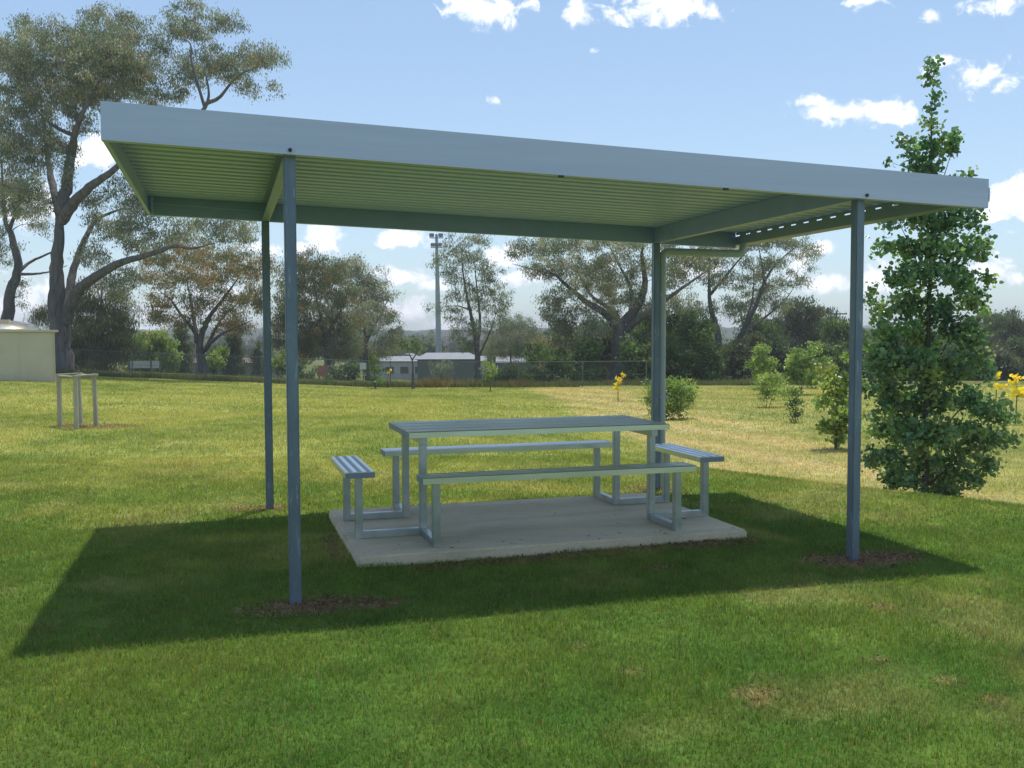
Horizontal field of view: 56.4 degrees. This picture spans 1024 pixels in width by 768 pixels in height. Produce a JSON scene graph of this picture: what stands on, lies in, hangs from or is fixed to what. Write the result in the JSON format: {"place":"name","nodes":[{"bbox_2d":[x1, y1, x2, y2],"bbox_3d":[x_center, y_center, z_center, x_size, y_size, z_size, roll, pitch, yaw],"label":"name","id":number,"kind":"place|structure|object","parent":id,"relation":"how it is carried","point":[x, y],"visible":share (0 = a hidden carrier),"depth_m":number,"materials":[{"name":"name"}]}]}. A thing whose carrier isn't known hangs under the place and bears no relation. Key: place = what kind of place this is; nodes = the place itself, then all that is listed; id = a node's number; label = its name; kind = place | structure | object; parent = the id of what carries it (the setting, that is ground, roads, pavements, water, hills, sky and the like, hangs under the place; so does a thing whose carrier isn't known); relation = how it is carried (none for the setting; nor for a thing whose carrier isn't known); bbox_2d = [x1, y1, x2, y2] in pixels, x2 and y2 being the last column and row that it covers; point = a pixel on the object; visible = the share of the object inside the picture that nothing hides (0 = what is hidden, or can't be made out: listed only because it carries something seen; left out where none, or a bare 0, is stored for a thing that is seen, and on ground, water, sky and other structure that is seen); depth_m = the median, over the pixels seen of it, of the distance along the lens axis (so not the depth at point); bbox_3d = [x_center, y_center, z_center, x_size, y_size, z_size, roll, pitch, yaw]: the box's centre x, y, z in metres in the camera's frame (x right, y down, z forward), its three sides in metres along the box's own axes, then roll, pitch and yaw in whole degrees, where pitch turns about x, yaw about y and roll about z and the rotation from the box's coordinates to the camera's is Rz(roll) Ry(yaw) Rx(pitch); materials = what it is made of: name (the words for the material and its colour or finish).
{"place":"outdoors","nodes":[
{"label":"outdoors","id":0,"kind":"place"},
{"bbox_2d":[56,367,841,387],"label":"long grass","id":1,"kind":"structure","parent":0,"point":[425,383],"depth_m":44.93,"materials":[{"name":"green plant"}]},
{"bbox_2d":[0,351,1023,767],"bbox_3d":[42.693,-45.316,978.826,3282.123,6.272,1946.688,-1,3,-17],"label":"ground","id":2,"kind":"structure","parent":0,"point":[668,749],"depth_m":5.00,"materials":[{"name":"green plant"}]},
{"bbox_2d":[0,320,41,329],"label":"water tank","id":3,"kind":"object","parent":2,"relation":"on","point":[11,325],"visible":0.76,"depth_m":37.67,"materials":[{"name":"metal"}]},
{"bbox_2d":[0,330,57,381],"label":"tank enclosure","id":4,"kind":"object","parent":2,"relation":"on","point":[26,355],"visible":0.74,"depth_m":37.55,"materials":[{"name":"beige metal"}]},
{"bbox_2d":[0,164,66,320],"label":"gum tree","id":5,"kind":"object","parent":2,"relation":"on","point":[15,281],"visible":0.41,"depth_m":55.59,"materials":[{"name":"green plant"}]},
{"bbox_2d":[55,370,98,429],"bbox_3d":[-7.697,0.372,16.939,0.601,1.200,1.194,-3,4,-45],"label":"tree guard","id":6,"kind":"object","parent":2,"relation":"on","point":[77,403],"visible":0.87,"depth_m":16.92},
{"bbox_2d":[23,275,157,370],"bbox_3d":[-23.902,-3.413,53.996,7.269,5.767,4.287,-1,3,-17],"label":"she oak","id":7,"kind":"object","parent":2,"relation":"on","point":[108,325],"visible":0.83,"depth_m":53.59,"materials":[{"name":"green plant"}]},
{"bbox_2d":[128,359,160,372],"bbox_3d":[-18.670,-0.780,48.525,1.622,0.956,0.070,0,3,0],"label":"white panel fence","id":8,"kind":"object","parent":2,"relation":"on","point":[137,364],"visible":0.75,"depth_m":48.51,"materials":[{"name":"white metal"}]},
{"bbox_2d":[0,0,291,373],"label":"gum tree","id":9,"kind":"object","parent":2,"relation":"on","point":[102,55],"visible":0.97,"depth_m":45.02,"materials":[{"name":"green plant"}]},
{"bbox_2d":[122,326,183,372],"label":"lime tree","id":10,"kind":"object","parent":2,"relation":"on","point":[158,341],"visible":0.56,"depth_m":65.91,"materials":[{"name":"green plant"}]},
{"bbox_2d":[171,327,195,373],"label":"conifer","id":11,"kind":"object","parent":2,"relation":"on","point":[184,347],"visible":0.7,"depth_m":69.91,"materials":[{"name":"green plant"}]},
{"bbox_2d":[128,231,283,374],"bbox_3d":[-16.738,-4.249,51.772,9.134,8.213,4.244,0,3,0],"label":"gum tree","id":12,"kind":"object","parent":2,"relation":"on","point":[242,299],"visible":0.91,"depth_m":51.43,"materials":[{"name":"green plant"}]},
{"bbox_2d":[205,344,229,374],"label":"golden shrub","id":13,"kind":"object","parent":2,"relation":"on","point":[222,351],"visible":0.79,"depth_m":63.74,"materials":[{"name":"green plant"}]},
{"bbox_2d":[205,330,249,375],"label":"conifer","id":14,"kind":"object","parent":2,"relation":"on","point":[234,344],"visible":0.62,"depth_m":69.61,"materials":[{"name":"green plant"}]},
{"bbox_2d":[185,358,283,377],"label":"grey hall","id":15,"kind":"structure","parent":2,"relation":"on","point":[249,368],"depth_m":76.05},
{"bbox_2d":[248,339,263,376],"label":"conifer","id":16,"kind":"object","parent":2,"relation":"on","point":[257,351],"visible":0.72,"depth_m":69.87,"materials":[{"name":"green plant"}]},
{"bbox_2d":[271,347,308,376],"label":"golden shrub","id":17,"kind":"object","parent":2,"relation":"on","point":[281,360],"visible":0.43,"depth_m":59.74,"materials":[{"name":"green plant"}]},
{"bbox_2d":[285,359,318,378],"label":"shrub","id":18,"kind":"object","parent":2,"relation":"on","point":[306,375],"visible":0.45,"depth_m":52.55,"materials":[{"name":"green plant"}]},
{"bbox_2d":[261,243,371,371],"bbox_3d":[-11.487,-4.156,56.076,6.509,8.156,4.320,-1,3,-17],"label":"gum tree","id":19,"kind":"object","parent":2,"relation":"on","point":[328,341],"visible":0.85,"depth_m":55.71,"materials":[{"name":"green plant"}]},
{"bbox_2d":[318,366,327,378],"bbox_3d":[-9.428,-0.400,47.590,0.510,1.042,0.100,0,3,0],"label":"red board","id":20,"kind":"object","parent":2,"relation":"on","point":[321,370],"visible":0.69,"depth_m":47.53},
{"bbox_2d":[320,359,366,380],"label":"shrub","id":21,"kind":"object","parent":2,"relation":"on","point":[345,370],"visible":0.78,"depth_m":53.40,"materials":[{"name":"green plant"}]},
{"bbox_2d":[66,348,646,386],"bbox_3d":[-7.223,-0.673,44.814,27.184,2.111,0.072,0,3,-1],"label":"wire fence","id":22,"kind":"object","parent":2,"relation":"on","point":[261,357],"visible":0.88,"depth_m":44.81,"materials":[{"name":"grey metal"}]},
{"bbox_2d":[360,363,365,380],"bbox_3d":[-7.811,-0.493,50.078,0.335,1.234,0.080,0,3,0],"label":"sign","id":23,"kind":"object","parent":2,"relation":"on","point":[363,365],"visible":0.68,"depth_m":50.02,"materials":[{"name":"white metal"}]},
{"bbox_2d":[326,251,409,380],"bbox_3d":[-9.553,-4.353,61.943,5.596,8.722,4.677,1,3,25],"label":"gum tree","id":24,"kind":"object","parent":2,"relation":"on","point":[357,271],"visible":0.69,"depth_m":61.95,"materials":[{"name":"green plant"}]},
{"bbox_2d":[365,349,386,387],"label":"tree","id":25,"kind":"object","parent":2,"relation":"on","point":[374,370],"visible":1,"depth_m":43.61,"materials":[{"name":"green plant"}]},
{"bbox_2d":[399,353,417,355],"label":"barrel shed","id":26,"kind":"structure","parent":2,"relation":"on","point":[407,354],"depth_m":107.77,"materials":[{"name":"white metal"}]},
{"bbox_2d":[396,334,430,388],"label":"tree","id":27,"kind":"object","parent":2,"relation":"on","point":[417,345],"visible":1,"depth_m":43.46,"materials":[{"name":"green plant"}]},
{"bbox_2d":[369,356,486,379],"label":"white house","id":28,"kind":"structure","parent":2,"relation":"on","point":[396,369],"depth_m":99.06,"materials":[{"name":"paint"}]},
{"bbox_2d":[385,366,394,373],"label":"window","id":29,"kind":"structure","parent":28,"relation":"in","point":[387,367],"depth_m":99.01,"materials":[{"name":"black glass"}]},
{"bbox_2d":[400,366,408,373],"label":"window","id":30,"kind":"structure","parent":28,"relation":"in","point":[402,368],"depth_m":99.01,"materials":[{"name":"black glass"}]},
{"bbox_2d":[429,233,442,352],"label":"light tower","id":31,"kind":"structure","parent":2,"relation":"on","point":[437,245],"depth_m":124.34,"materials":[{"name":"metal"}]},
{"bbox_2d":[429,359,453,382],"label":"shrub","id":32,"kind":"object","parent":2,"relation":"on","point":[439,365],"visible":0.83,"depth_m":45.94,"materials":[{"name":"green plant"}]},
{"bbox_2d":[414,353,474,381],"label":"green shed","id":33,"kind":"structure","parent":2,"relation":"on","point":[424,366],"depth_m":90.06,"materials":[{"name":"metal"}]},
{"bbox_2d":[421,233,515,379],"bbox_3d":[-2.784,-4.815,60.060,5.829,9.892,3.955,-1,3,-17],"label":"gum tree","id":34,"kind":"object","parent":2,"relation":"on","point":[474,344],"visible":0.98,"depth_m":59.76,"materials":[{"name":"green plant"}]},
{"bbox_2d":[479,358,497,390],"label":"tree","id":35,"kind":"object","parent":2,"relation":"on","point":[493,368],"visible":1,"depth_m":39.97,"materials":[{"name":"green plant"}]},
{"bbox_2d":[481,360,533,383],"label":"shrub","id":36,"kind":"object","parent":2,"relation":"on","point":[510,371],"visible":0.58,"depth_m":45.69,"materials":[{"name":"green plant"}]},
{"bbox_2d":[72,326,947,369],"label":"woodland","id":37,"kind":"object","parent":2,"relation":"on","point":[449,346],"visible":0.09,"depth_m":224.36,"materials":[{"name":"green plant"}]},
{"bbox_2d":[480,311,552,365],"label":"bushy tree","id":38,"kind":"object","parent":2,"relation":"on","point":[518,336],"visible":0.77,"depth_m":77.50,"materials":[{"name":"green plant"}]},
{"bbox_2d":[496,356,541,371],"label":"white roof house","id":39,"kind":"structure","parent":2,"relation":"on","point":[501,364],"depth_m":101.04,"materials":[{"name":"metal"}]},
{"bbox_2d":[329,493,746,567],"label":"concrete slab","id":40,"kind":"structure","parent":2,"relation":"on","point":[544,525],"depth_m":6.96,"materials":[{"name":"grey concrete"}]},
{"bbox_2d":[364,502,685,552],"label":"leaf litter","id":41,"kind":"object","parent":40,"relation":"on","point":[522,539],"visible":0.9,"depth_m":6.68,"materials":[{"name":"brown plant"}]},
{"bbox_2d":[331,415,723,547],"bbox_3d":[0.116,0.670,7.378,2.901,0.744,1.746,-1,3,-17],"label":"picnic table","id":42,"kind":"object","parent":40,"relation":"on","point":[357,469],"visible":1,"depth_m":7.19,"materials":[{"name":"metal"}]},
{"bbox_2d":[521,340,554,383],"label":"shrub","id":43,"kind":"object","parent":2,"relation":"on","point":[537,356],"visible":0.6,"depth_m":46.93,"materials":[{"name":"green plant"}]},
{"bbox_2d":[525,331,562,370],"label":"bushy tree","id":44,"kind":"object","parent":2,"relation":"on","point":[541,339],"visible":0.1,"depth_m":74.03,"materials":[{"name":"green plant"}]},
{"bbox_2d":[100,101,989,604],"bbox_3d":[0.128,-0.069,7.375,5.684,3.050,3.251,-1,3,-17],"label":"picnic shelter","id":45,"kind":"object","parent":2,"relation":"on","point":[290,173],"visible":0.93,"depth_m":6.53,"materials":[{"name":"metal"}]},
{"bbox_2d":[538,352,578,382],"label":"shrub","id":46,"kind":"object","parent":2,"relation":"on","point":[565,366],"visible":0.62,"depth_m":47.77,"materials":[{"name":"green plant"}]},
{"bbox_2d":[534,308,590,367],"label":"gum tree","id":47,"kind":"object","parent":2,"relation":"on","point":[557,329],"visible":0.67,"depth_m":49.88,"materials":[{"name":"green plant"}]},
{"bbox_2d":[542,316,627,370],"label":"bushy tree","id":48,"kind":"object","parent":2,"relation":"on","point":[563,350],"visible":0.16,"depth_m":64.02,"materials":[{"name":"green plant"}]},
{"bbox_2d":[564,334,609,382],"bbox_3d":[3.601,-1.224,49.062,3.036,2.716,2.405,-1,3,-17],"label":"shrub","id":49,"kind":"object","parent":2,"relation":"on","point":[592,350],"visible":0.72,"depth_m":48.66,"materials":[{"name":"green plant"}]},
{"bbox_2d":[570,325,635,380],"bbox_3d":[5.000,-1.581,51.789,3.751,3.321,2.534,-1,3,-17],"label":"shrub","id":50,"kind":"object","parent":2,"relation":"on","point":[607,351],"visible":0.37,"depth_m":51.42,"materials":[{"name":"green plant"}]},
{"bbox_2d":[499,236,712,381],"bbox_3d":[4.921,-3.946,49.954,11.208,8.605,4.239,0,3,1],"label":"gum tree","id":51,"kind":"object","parent":2,"relation":"on","point":[629,320],"visible":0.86,"depth_m":49.50,"materials":[{"name":"green plant"}]},
{"bbox_2d":[610,372,625,400],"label":"yellow sapling","id":52,"kind":"object","parent":2,"relation":"on","point":[623,375],"visible":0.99,"depth_m":34.00,"materials":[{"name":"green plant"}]},
{"bbox_2d":[614,336,666,380],"bbox_3d":[6.557,-1.135,47.998,2.992,2.598,2.338,-1,3,-17],"label":"shrub","id":53,"kind":"object","parent":2,"relation":"on","point":[631,355],"visible":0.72,"depth_m":47.71,"materials":[{"name":"green plant"}]},
{"bbox_2d":[624,304,688,352],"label":"bushy tree","id":54,"kind":"object","parent":2,"relation":"on","point":[636,332],"visible":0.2,"depth_m":62.21,"materials":[{"name":"green plant"}]},
{"bbox_2d":[636,374,701,419],"bbox_3d":[4.399,0.381,25.972,1.892,1.338,1.277,-1,3,-17],"label":"round bush","id":55,"kind":"object","parent":2,"relation":"on","point":[677,392],"visible":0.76,"depth_m":25.81,"materials":[{"name":"green plant"}]},
{"bbox_2d":[640,306,699,381],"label":"bushy tree","id":56,"kind":"object","parent":2,"relation":"on","point":[673,358],"visible":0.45,"depth_m":49.61,"materials":[{"name":"green plant"}]},
{"bbox_2d":[666,306,729,361],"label":"bushy tree","id":57,"kind":"object","parent":2,"relation":"on","point":[696,314],"visible":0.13,"depth_m":61.75,"materials":[{"name":"green plant"}]},
{"bbox_2d":[672,315,731,381],"bbox_3d":[9.758,-1.763,49.052,3.044,3.762,2.533,-1,3,-17],"label":"shrub","id":58,"kind":"object","parent":2,"relation":"on","point":[702,366],"visible":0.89,"depth_m":48.76,"materials":[{"name":"green plant"}]},
{"bbox_2d":[713,330,771,381],"bbox_3d":[12.178,-1.356,49.754,3.579,2.936,2.217,-1,3,-17],"label":"shrub","id":59,"kind":"object","parent":2,"relation":"on","point":[740,355],"visible":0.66,"depth_m":49.62,"materials":[{"name":"green plant"}]},
{"bbox_2d":[685,229,826,375],"bbox_3d":[13.626,-4.236,53.946,8.241,8.977,3.616,0,3,6],"label":"gum tree","id":60,"kind":"object","parent":2,"relation":"on","point":[742,306],"visible":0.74,"depth_m":53.52,"materials":[{"name":"green plant"}]},
{"bbox_2d":[729,310,790,366],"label":"bushy tree","id":61,"kind":"object","parent":2,"relation":"on","point":[764,328],"visible":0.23,"depth_m":64.15,"materials":[{"name":"green plant"}]},
{"bbox_2d":[742,341,780,394],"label":"young tree","id":62,"kind":"object","parent":2,"relation":"on","point":[765,365],"visible":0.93,"depth_m":38.04,"materials":[{"name":"green plant"}]},
{"bbox_2d":[747,371,790,406],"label":"young tree","id":63,"kind":"object","parent":2,"relation":"on","point":[765,381],"visible":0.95,"depth_m":30.39,"materials":[{"name":"green plant"}]},
{"bbox_2d":[757,334,791,378],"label":"shrub","id":64,"kind":"object","parent":2,"relation":"on","point":[779,352],"visible":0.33,"depth_m":51.74,"materials":[{"name":"green plant"}]},
{"bbox_2d":[772,378,797,400],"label":"young tree","id":65,"kind":"object","parent":2,"relation":"on","point":[784,388],"visible":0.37,"depth_m":34.10,"materials":[{"name":"green plant"}]},
{"bbox_2d":[780,384,807,422],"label":"shrub","id":66,"kind":"object","parent":2,"relation":"on","point":[795,402],"visible":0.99,"depth_m":24.78,"materials":[{"name":"green plant"}]},
{"bbox_2d":[748,295,843,362],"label":"dark tree","id":67,"kind":"object","parent":2,"relation":"on","point":[796,321],"visible":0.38,"depth_m":70.92,"materials":[{"name":"green plant"}]},
{"bbox_2d":[780,344,825,390],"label":"young tree","id":68,"kind":"object","parent":2,"relation":"on","point":[799,360],"visible":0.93,"depth_m":37.77,"materials":[{"name":"green plant"}]},
{"bbox_2d":[804,340,836,387],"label":"young tree","id":69,"kind":"object","parent":2,"relation":"on","point":[815,347],"visible":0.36,"depth_m":42.83,"materials":[{"name":"green plant"}]},
{"bbox_2d":[805,340,848,380],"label":"shrub","id":70,"kind":"object","parent":2,"relation":"on","point":[834,352],"visible":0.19,"depth_m":55.59,"materials":[{"name":"green plant"}]},
{"bbox_2d":[807,352,867,449],"bbox_3d":[6.393,0.356,18.819,1.147,1.988,1.136,1,3,30],"label":"young maple","id":71,"kind":"object","parent":2,"relation":"on","point":[834,425],"visible":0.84,"depth_m":18.78,"materials":[{"name":"green plant"}]},
{"bbox_2d":[829,311,846,314],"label":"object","id":72,"kind":"object","parent":2,"relation":"on","point":[836,312],"visible":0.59,"depth_m":94.61,"materials":[{"name":"grey metal"}]},
{"bbox_2d":[812,316,877,380],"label":"round tree","id":73,"kind":"object","parent":2,"relation":"on","point":[835,331],"visible":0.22,"depth_m":63.37,"materials":[{"name":"green plant"}]},
{"bbox_2d":[863,327,921,380],"bbox_3d":[22.303,-1.708,55.021,3.954,3.376,3.287,0,3,-1],"label":"shrub","id":74,"kind":"object","parent":2,"relation":"on","point":[900,344],"visible":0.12,"depth_m":54.50,"materials":[{"name":"green plant"}]},
{"bbox_2d":[875,307,1006,372],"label":"lime tree","id":75,"kind":"object","parent":2,"relation":"on","point":[985,321],"visible":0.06,"depth_m":84.37,"materials":[{"name":"green plant"}]},
{"bbox_2d":[861,54,1023,497],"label":"poplar","id":76,"kind":"object","parent":2,"relation":"on","point":[908,429],"visible":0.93,"depth_m":11.50,"materials":[{"name":"green plant"}]},
{"bbox_2d":[917,340,988,380],"bbox_3d":[25.468,-1.399,56.502,5.096,2.747,4.146,1,3,15],"label":"shrub","id":77,"kind":"object","parent":2,"relation":"on","point":[949,353],"visible":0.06,"depth_m":55.21,"materials":[{"name":"green plant"}]},
{"bbox_2d":[968,333,1023,380],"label":"shrub","id":78,"kind":"object","parent":2,"relation":"on","point":[1007,358],"visible":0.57,"depth_m":55.44,"materials":[{"name":"green plant"}]},
{"bbox_2d":[971,306,1023,370],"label":"dark tree","id":79,"kind":"object","parent":2,"relation":"on","point":[1013,322],"visible":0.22,"depth_m":73.97,"materials":[{"name":"green plant"}]},
{"bbox_2d":[989,370,1007,417],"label":"yellow sapling","id":80,"kind":"object","parent":2,"relation":"on","point":[998,385],"visible":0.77,"depth_m":25.97,"materials":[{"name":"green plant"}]},
{"bbox_2d":[1005,373,1023,423],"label":"yellow sapling","id":81,"kind":"object","parent":2,"relation":"on","point":[1018,391],"visible":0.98,"depth_m":23.93,"materials":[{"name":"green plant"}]},
{"bbox_2d":[0,0,1023,330],"label":"sky","id":82,"kind":"structure","parent":0,"point":[826,82],"materials":[{"name":"blue"}]},
{"bbox_2d":[47,325,1004,348],"bbox_3d":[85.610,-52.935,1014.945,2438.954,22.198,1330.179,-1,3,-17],"label":"hills","id":83,"kind":"structure","parent":0,"point":[259,331],"depth_m":641.89,"materials":[{"name":"green plant"}]}
]}

